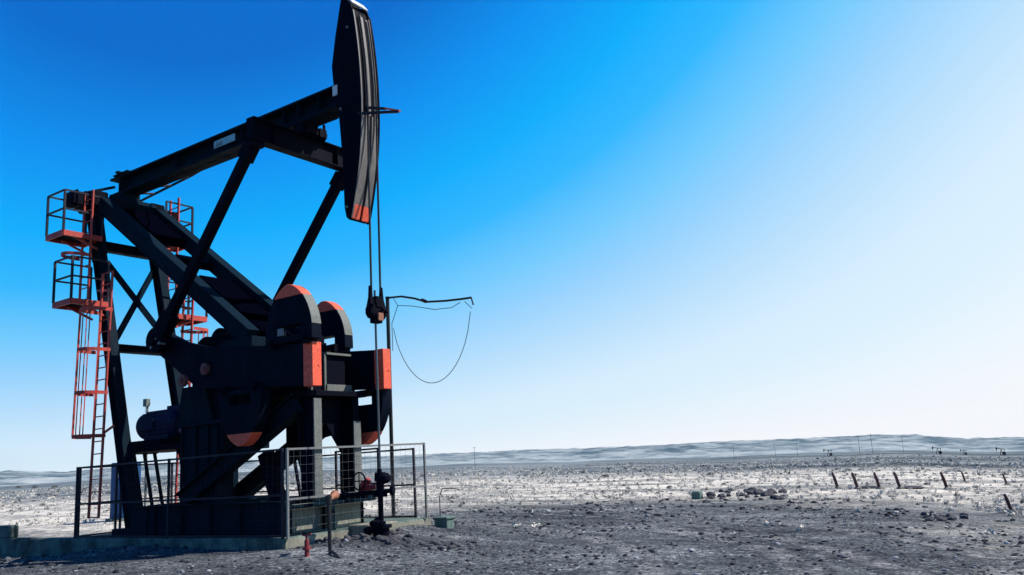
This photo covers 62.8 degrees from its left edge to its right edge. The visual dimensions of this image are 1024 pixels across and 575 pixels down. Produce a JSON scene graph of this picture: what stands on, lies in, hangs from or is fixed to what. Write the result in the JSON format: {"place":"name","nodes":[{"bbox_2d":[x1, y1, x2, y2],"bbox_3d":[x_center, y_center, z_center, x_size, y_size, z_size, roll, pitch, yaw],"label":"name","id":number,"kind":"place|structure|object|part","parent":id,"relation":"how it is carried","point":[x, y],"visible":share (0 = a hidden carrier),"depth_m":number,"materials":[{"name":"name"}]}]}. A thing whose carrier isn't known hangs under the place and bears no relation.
{"place":"outdoors","nodes":[
{"label":"outdoors","id":0,"kind":"place"},
{"bbox_2d":[0,450,1023,574],"bbox_3d":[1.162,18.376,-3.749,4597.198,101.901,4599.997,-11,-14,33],"label":"ground","id":1,"kind":"structure","parent":0,"point":[706,558],"depth_m":18.20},
{"bbox_2d":[0,517,431,558],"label":"concrete pad","id":2,"kind":"object","parent":1,"relation":"on","point":[24,547],"visible":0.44,"depth_m":18.86,"materials":[{"name":"grey concrete"}]},
{"bbox_2d":[0,525,18,537],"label":"concrete block","id":3,"kind":"structure","parent":2,"relation":"on","point":[9,531],"depth_m":22.02,"materials":[{"name":"grey concrete"}]},
{"bbox_2d":[105,461,140,521],"bbox_3d":[-14.032,7.544,30.483,1.000,2.360,0.900,-11,-14,33],"label":"control cabinet","id":4,"kind":"object","parent":2,"relation":"on","point":[113,473],"visible":0.2,"depth_m":30.28,"materials":[{"name":"metal"}]},
{"bbox_3d":[-14.253,7.291,30.229,0.600,1.681,0.030,-11,-14,33],"label":"door","id":5,"kind":"part","parent":4,"relation":"part of","materials":[{"name":"blue paint"}]},
{"bbox_2d":[76,462,179,535],"bbox_3d":[-9.381,5.484,22.087,0.045,1.715,4.104,-11,-14,33],"label":"fence","id":6,"kind":"object","parent":2,"relation":"on","point":[115,500],"visible":0.38,"depth_m":21.16,"materials":[{"name":"metal"}]},
{"bbox_2d":[143,399,149,505],"bbox_3d":[-9.767,4.683,22.393,0.168,3.420,0.378,4,-14,-33],"label":"sensor post","id":7,"kind":"object","parent":2,"relation":"on","point":[146,403],"visible":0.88,"depth_m":22.52,"materials":[{"name":"red metal"}]},
{"bbox_2d":[73,448,284,538],"bbox_3d":[-7.492,4.590,18.291,7.522,1.715,0.045,-11,-14,33],"label":"fence","id":8,"kind":"object","parent":2,"relation":"on","point":[168,500],"visible":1,"depth_m":18.15,"materials":[{"name":"metal"}]},
{"bbox_2d":[45,0,400,536],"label":"pump jack","id":9,"kind":"object","parent":2,"relation":"on","point":[260,370],"visible":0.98,"depth_m":18.94,"materials":[{"name":"black metal"}]},
{"bbox_2d":[292,502,360,532],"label":"foundation block","id":10,"kind":"structure","parent":2,"relation":"on","point":[300,521],"depth_m":17.40,"materials":[{"name":"concrete"}]},
{"bbox_2d":[245,448,416,517],"bbox_3d":[-5.231,5.200,21.782,7.195,1.635,0.045,-11,-14,33],"label":"fence","id":11,"kind":"object","parent":2,"relation":"on","point":[414,484],"visible":0.33,"depth_m":20.05,"materials":[{"name":"metal"}]},
{"bbox_2d":[334,448,378,489],"bbox_3d":[-3.527,4.531,19.152,1.395,1.654,0.045,-11,-14,33],"label":"guard frame","id":12,"kind":"object","parent":2,"relation":"on","point":[336,474],"visible":0.46,"depth_m":19.52,"materials":[{"name":"metal"}]},
{"bbox_2d":[285,442,427,538],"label":"fence gate","id":13,"kind":"structure","parent":2,"relation":"on","point":[319,495],"depth_m":17.50,"materials":[{"name":"grey metal"}]},
{"bbox_2d":[325,490,339,557],"bbox_3d":[-3.161,4.245,14.809,0.251,1.275,1.067,-1,-12,-11],"label":"flow pipe","id":14,"kind":"object","parent":1,"relation":"on","point":[334,494],"visible":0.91,"depth_m":14.88,"materials":[{"name":"metal"}]},
{"bbox_2d":[327,469,394,537],"bbox_3d":[-2.974,4.474,16.757,1.364,1.639,0.503,-8,-12,20],"label":"wellhead","id":15,"kind":"object","parent":1,"relation":"on","point":[378,525],"visible":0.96,"depth_m":16.69,"materials":[{"name":"black metal"}]},
{"bbox_2d":[361,537,369,541],"bbox_3d":[-2.797,4.822,15.999,0.175,0.125,0.228,7,8,17],"label":"rock","id":16,"kind":"object","parent":1,"relation":"on","point":[364,539],"visible":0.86,"depth_m":15.95,"materials":[{"name":"grey stone"}]},
{"bbox_2d":[348,521,397,535],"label":"footing block","id":17,"kind":"structure","parent":1,"relation":"on","point":[356,529],"depth_m":17.40,"materials":[{"name":"concrete"}]},
{"bbox_2d":[374,535,383,540],"bbox_3d":[-2.564,4.855,16.208,0.172,0.154,0.157,7,-16,-42],"label":"rock","id":18,"kind":"object","parent":1,"relation":"on","point":[377,537],"visible":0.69,"depth_m":16.17,"materials":[{"name":"grey stone"}]},
{"bbox_2d":[384,539,392,544],"bbox_3d":[-2.309,4.793,15.739,0.155,0.160,0.151,-6,-12,9],"label":"rock","id":19,"kind":"object","parent":1,"relation":"on","point":[388,541],"visible":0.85,"depth_m":15.69,"materials":[{"name":"grey stone"}]},
{"bbox_2d":[386,535,397,538],"bbox_3d":[-2.328,4.868,16.247,0.231,0.158,0.220,4,-14,-34],"label":"rock","id":20,"kind":"object","parent":1,"relation":"on","point":[392,536],"visible":0.4,"depth_m":16.21,"materials":[{"name":"grey stone"}]},
{"bbox_2d":[390,538,399,543],"bbox_3d":[-2.228,4.815,15.913,0.213,0.143,0.162,-12,-14,35],"label":"rock","id":21,"kind":"object","parent":1,"relation":"on","point":[395,541],"visible":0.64,"depth_m":15.87,"materials":[{"name":"grey stone"}]},
{"bbox_2d":[385,295,473,515],"bbox_3d":[-2.164,3.258,22.772,3.189,6.622,0.110,-11,-14,33],"label":"cable pole","id":22,"kind":"object","parent":1,"relation":"on","point":[387,298],"visible":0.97,"depth_m":23.45,"materials":[{"name":"metal"}]},
{"bbox_2d":[433,488,459,527],"bbox_3d":[-1.482,5.002,18.983,0.494,0.901,0.440,-11,-14,33],"label":"junction box","id":23,"kind":"object","parent":1,"relation":"on","point":[444,521],"visible":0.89,"depth_m":18.81,"materials":[{"name":"green paint"}]},
{"bbox_2d":[0,453,1023,533],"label":"dry grass","id":24,"kind":"structure","parent":1,"relation":"on","point":[873,496],"depth_m":57.07,"materials":[{"name":"beige plant"}]},
{"bbox_2d":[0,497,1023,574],"bbox_3d":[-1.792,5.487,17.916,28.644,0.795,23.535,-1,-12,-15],"label":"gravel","id":25,"kind":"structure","parent":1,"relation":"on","point":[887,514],"depth_m":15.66,"materials":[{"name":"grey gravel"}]},
{"bbox_2d":[302,533,311,556],"bbox_3d":[-3.548,4.508,14.526,0.155,0.492,0.145,1,-12,-19],"label":"valve stub","id":26,"kind":"object","parent":25,"relation":"on","point":[306,548],"visible":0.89,"depth_m":14.50,"materials":[{"name":"red paint"}]},
{"bbox_2d":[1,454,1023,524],"bbox_3d":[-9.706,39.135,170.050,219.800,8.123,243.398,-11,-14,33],"label":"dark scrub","id":27,"kind":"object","parent":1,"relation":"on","point":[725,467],"visible":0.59,"depth_m":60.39,"materials":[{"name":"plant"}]},
{"bbox_2d":[691,491,702,498],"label":"marker block","id":28,"kind":"structure","parent":1,"relation":"on","point":[696,494],"depth_m":30.82,"materials":[{"name":"green paint"}]},
{"bbox_2d":[706,491,715,495],"bbox_3d":[7.695,8.015,32.432,0.395,0.272,0.404,5,-4,-7],"label":"rock","id":29,"kind":"object","parent":1,"relation":"on","point":[711,493],"visible":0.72,"depth_m":32.30,"materials":[{"name":"grey stone"}]},
{"bbox_2d":[746,490,753,494],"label":"rock","id":30,"kind":"object","parent":1,"relation":"on","point":[749,492],"visible":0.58,"depth_m":31.98,"materials":[{"name":"grey stone"}]},
{"bbox_2d":[753,489,763,494],"bbox_3d":[9.311,7.767,31.693,0.397,0.296,0.429,-10,-13,27],"label":"rock","id":31,"kind":"object","parent":1,"relation":"on","point":[757,492],"visible":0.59,"depth_m":31.59,"materials":[{"name":"grey stone"}]},
{"bbox_2d":[760,492,770,495],"bbox_3d":[9.269,7.583,30.677,0.303,0.234,0.398,5,-14,-35],"label":"rock","id":32,"kind":"object","parent":1,"relation":"on","point":[765,494],"visible":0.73,"depth_m":30.61,"materials":[{"name":"grey stone"}]},
{"bbox_2d":[778,489,786,492],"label":"rock","id":33,"kind":"object","parent":1,"relation":"on","point":[782,490],"visible":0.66,"depth_m":32.33,"materials":[{"name":"grey stone"}]},
{"bbox_2d":[831,472,843,488],"bbox_3d":[13.387,8.001,34.486,0.384,0.846,0.378,4,-14,-34],"label":"post","id":34,"kind":"object","parent":1,"relation":"on","point":[836,482],"visible":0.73,"depth_m":34.44,"materials":[{"name":"wood"}]},
{"bbox_2d":[851,472,876,488],"bbox_3d":[14.136,7.748,33.440,1.052,0.830,0.573,-11,-14,33],"label":"post","id":35,"kind":"object","parent":1,"relation":"on","point":[856,483],"visible":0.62,"depth_m":33.45,"materials":[{"name":"wood"}]},
{"bbox_2d":[873,472,885,488],"bbox_3d":[14.273,7.566,32.591,0.370,0.813,0.363,7,-15,-41],"label":"post","id":36,"kind":"object","parent":1,"relation":"on","point":[877,481],"visible":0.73,"depth_m":32.54,"materials":[{"name":"wood"}]},
{"bbox_2d":[893,472,924,488],"bbox_3d":[15.104,7.389,31.916,1.021,0.805,0.556,-10,-13,28],"label":"post","id":37,"kind":"object","parent":1,"relation":"on","point":[904,487],"visible":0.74,"depth_m":31.84,"materials":[{"name":"wood"}]},
{"bbox_2d":[940,472,952,489],"bbox_3d":[16.726,7.498,32.270,0.377,0.830,0.370,3,-13,-28],"label":"post","id":38,"kind":"object","parent":1,"relation":"on","point":[944,480],"visible":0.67,"depth_m":32.25,"materials":[{"name":"wood"}]},
{"bbox_2d":[959,515,968,518],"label":"rock","id":39,"kind":"object","parent":1,"relation":"on","point":[964,517],"visible":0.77,"depth_m":18.55,"materials":[{"name":"grey stone"}]},
{"bbox_2d":[1002,473,1010,484],"bbox_3d":[21.891,8.524,37.149,0.277,0.609,0.272,2,-13,-24],"label":"post","id":40,"kind":"object","parent":1,"relation":"on","point":[1005,480],"visible":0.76,"depth_m":37.12,"materials":[{"name":"wood"}]},
{"bbox_2d":[1004,493,1017,512],"bbox_3d":[12.216,5.322,20.528,0.261,0.574,0.256,3,-13,-31],"label":"post","id":41,"kind":"object","parent":1,"relation":"on","point":[1008,502],"visible":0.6,"depth_m":20.51,"materials":[{"name":"wood"}]},
{"bbox_2d":[0,434,1023,485],"bbox_3d":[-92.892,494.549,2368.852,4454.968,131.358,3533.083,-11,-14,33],"label":"hills","id":42,"kind":"structure","parent":0,"point":[744,448],"depth_m":2370.44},
{"bbox_2d":[0,0,1023,471],"label":"sky","id":43,"kind":"structure","parent":0,"point":[662,222],"materials":[{"name":"blue"}]}
]}

